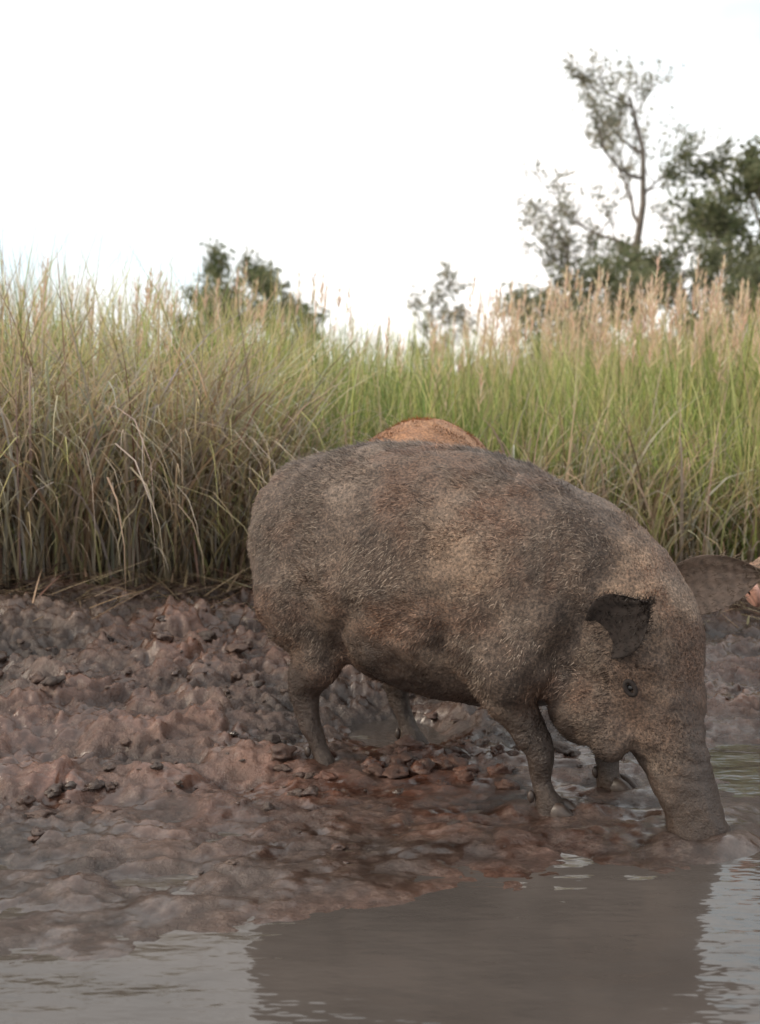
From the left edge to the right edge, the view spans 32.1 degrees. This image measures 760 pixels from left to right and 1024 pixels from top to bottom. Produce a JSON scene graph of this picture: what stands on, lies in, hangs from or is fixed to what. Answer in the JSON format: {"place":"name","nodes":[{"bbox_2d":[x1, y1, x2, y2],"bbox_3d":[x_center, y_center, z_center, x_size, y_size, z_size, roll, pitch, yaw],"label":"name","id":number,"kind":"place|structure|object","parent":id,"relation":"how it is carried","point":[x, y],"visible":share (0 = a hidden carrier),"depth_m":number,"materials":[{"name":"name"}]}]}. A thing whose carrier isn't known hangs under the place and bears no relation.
{"place":"outdoors","nodes":[
{"label":"outdoors","id":0,"kind":"place"},
{"bbox_2d":[0,381,759,963],"bbox_3d":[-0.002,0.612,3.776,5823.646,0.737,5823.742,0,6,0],"label":"muddy ground","id":1,"kind":"structure","parent":0,"point":[68,895],"depth_m":3.13,"materials":[{"name":"brown soil"}]},
{"bbox_2d":[168,237,281,365],"bbox_3d":[-4.527,-5.326,37.948,3.567,5.080,3.229,0,6,0],"label":"leafy tree","id":2,"kind":"object","parent":1,"relation":"on","point":[212,255],"visible":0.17,"depth_m":37.18,"materials":[{"name":"green plant"}]},
{"bbox_2d":[236,263,330,359],"bbox_3d":[-2.843,-4.953,37.917,3.065,4.351,2.670,0,6,0],"label":"leafy tree","id":3,"kind":"object","parent":1,"relation":"on","point":[266,281],"visible":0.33,"depth_m":37.34,"materials":[{"name":"green plant"}]},
{"bbox_2d":[0,572,736,873],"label":"mud clods","id":4,"kind":"object","parent":1,"relation":"on","point":[404,763],"visible":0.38,"depth_m":3.33,"materials":[{"name":"brown soil"}]},
{"bbox_2d":[0,215,759,575],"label":"reed grass","id":5,"kind":"structure","parent":1,"relation":"on","point":[592,391],"depth_m":6.42,"materials":[{"name":"green plant"}]},
{"bbox_2d":[3,251,759,457],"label":"flowering reeds","id":6,"kind":"object","parent":1,"relation":"on","point":[652,312],"visible":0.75,"depth_m":7.35,"materials":[{"name":"beige plant"}]},
{"bbox_2d":[369,415,501,453],"bbox_3d":[0.176,0.085,4.533,0.553,0.861,1.485,1,6,8],"label":"pig","id":7,"kind":"object","parent":1,"relation":"on","point":[435,430],"visible":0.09,"depth_m":4.06},
{"bbox_2d":[400,259,483,385],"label":"slender tree","id":8,"kind":"object","parent":1,"relation":"on","point":[450,314],"visible":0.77,"depth_m":40.10,"materials":[{"name":"green plant"}]},
{"bbox_2d":[246,436,759,839],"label":"pig","id":9,"kind":"object","parent":1,"relation":"on","point":[510,595],"visible":0.96,"depth_m":3.00},
{"bbox_2d":[490,258,608,371],"bbox_3d":[3.171,-3.046,24.428,2.081,3.222,3.074,0,6,0],"label":"bush","id":10,"kind":"object","parent":1,"relation":"on","point":[560,278],"visible":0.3,"depth_m":24.11,"materials":[{"name":"green plant"}]},
{"bbox_2d":[501,240,636,375],"bbox_3d":[3.965,-3.321,25.366,2.361,3.577,2.762,-5,8,-44],"label":"bush","id":11,"kind":"object","parent":1,"relation":"on","point":[595,267],"visible":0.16,"depth_m":24.58,"materials":[{"name":"green plant"}]},
{"bbox_2d":[507,157,647,306],"bbox_3d":[5.161,-5.654,33.918,3.836,6.526,3.350,0,6,0],"label":"slender tree","id":12,"kind":"object","parent":1,"relation":"on","point":[566,255],"visible":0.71,"depth_m":33.08,"materials":[{"name":"green plant"}]},
{"bbox_2d":[566,256,683,371],"bbox_3d":[4.902,-3.403,26.296,2.720,3.553,1.752,-4,7,-34],"label":"bush","id":13,"kind":"object","parent":1,"relation":"on","point":[615,288],"visible":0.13,"depth_m":25.96,"materials":[{"name":"green plant"}]},
{"bbox_2d":[544,44,757,359],"bbox_3d":[6.037,-6.658,31.104,4.959,9.118,4.748,-5,8,-41],"label":"slender tree","id":14,"kind":"object","parent":1,"relation":"on","point":[608,121],"visible":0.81,"depth_m":31.08,"materials":[{"name":"green plant"}]},
{"bbox_2d":[605,228,757,377],"bbox_3d":[5.848,-3.384,24.765,2.676,3.817,2.877,3,7,29],"label":"bush","id":15,"kind":"object","parent":1,"relation":"on","point":[729,286],"visible":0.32,"depth_m":24.56,"materials":[{"name":"green plant"}]},
{"bbox_2d":[607,132,759,357],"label":"leafy tree","id":16,"kind":"object","parent":1,"relation":"on","point":[717,218],"visible":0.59,"depth_m":28.04,"materials":[{"name":"green plant"}]},
{"bbox_2d":[646,124,759,335],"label":"leafy tree","id":17,"kind":"object","parent":1,"relation":"on","point":[712,167],"visible":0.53,"depth_m":29.99,"materials":[{"name":"green plant"}]},
{"bbox_2d":[685,268,759,337],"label":"bush","id":18,"kind":"object","parent":1,"relation":"on","point":[722,306],"visible":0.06,"depth_m":25.97,"materials":[{"name":"green plant"}]},
{"bbox_2d":[686,239,759,364],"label":"bush","id":19,"kind":"object","parent":1,"relation":"on","point":[754,272],"visible":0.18,"depth_m":25.64,"materials":[{"name":"green plant"}]},
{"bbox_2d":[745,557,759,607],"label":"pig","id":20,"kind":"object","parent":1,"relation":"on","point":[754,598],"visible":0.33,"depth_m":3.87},
{"bbox_2d":[0,719,759,1023],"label":"pond water","id":21,"kind":"structure","parent":0,"point":[579,940],"depth_m":2.29,"materials":[{"name":"liquid"}]},
{"bbox_2d":[0,216,759,646],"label":"dead grass","id":22,"kind":"structure","parent":0,"point":[130,478],"depth_m":5.02,"materials":[{"name":"beige plant"}]},
{"bbox_2d":[0,0,759,377],"label":"sky","id":23,"kind":"structure","parent":0,"point":[372,141],"materials":[{"name":"white"}]}
]}

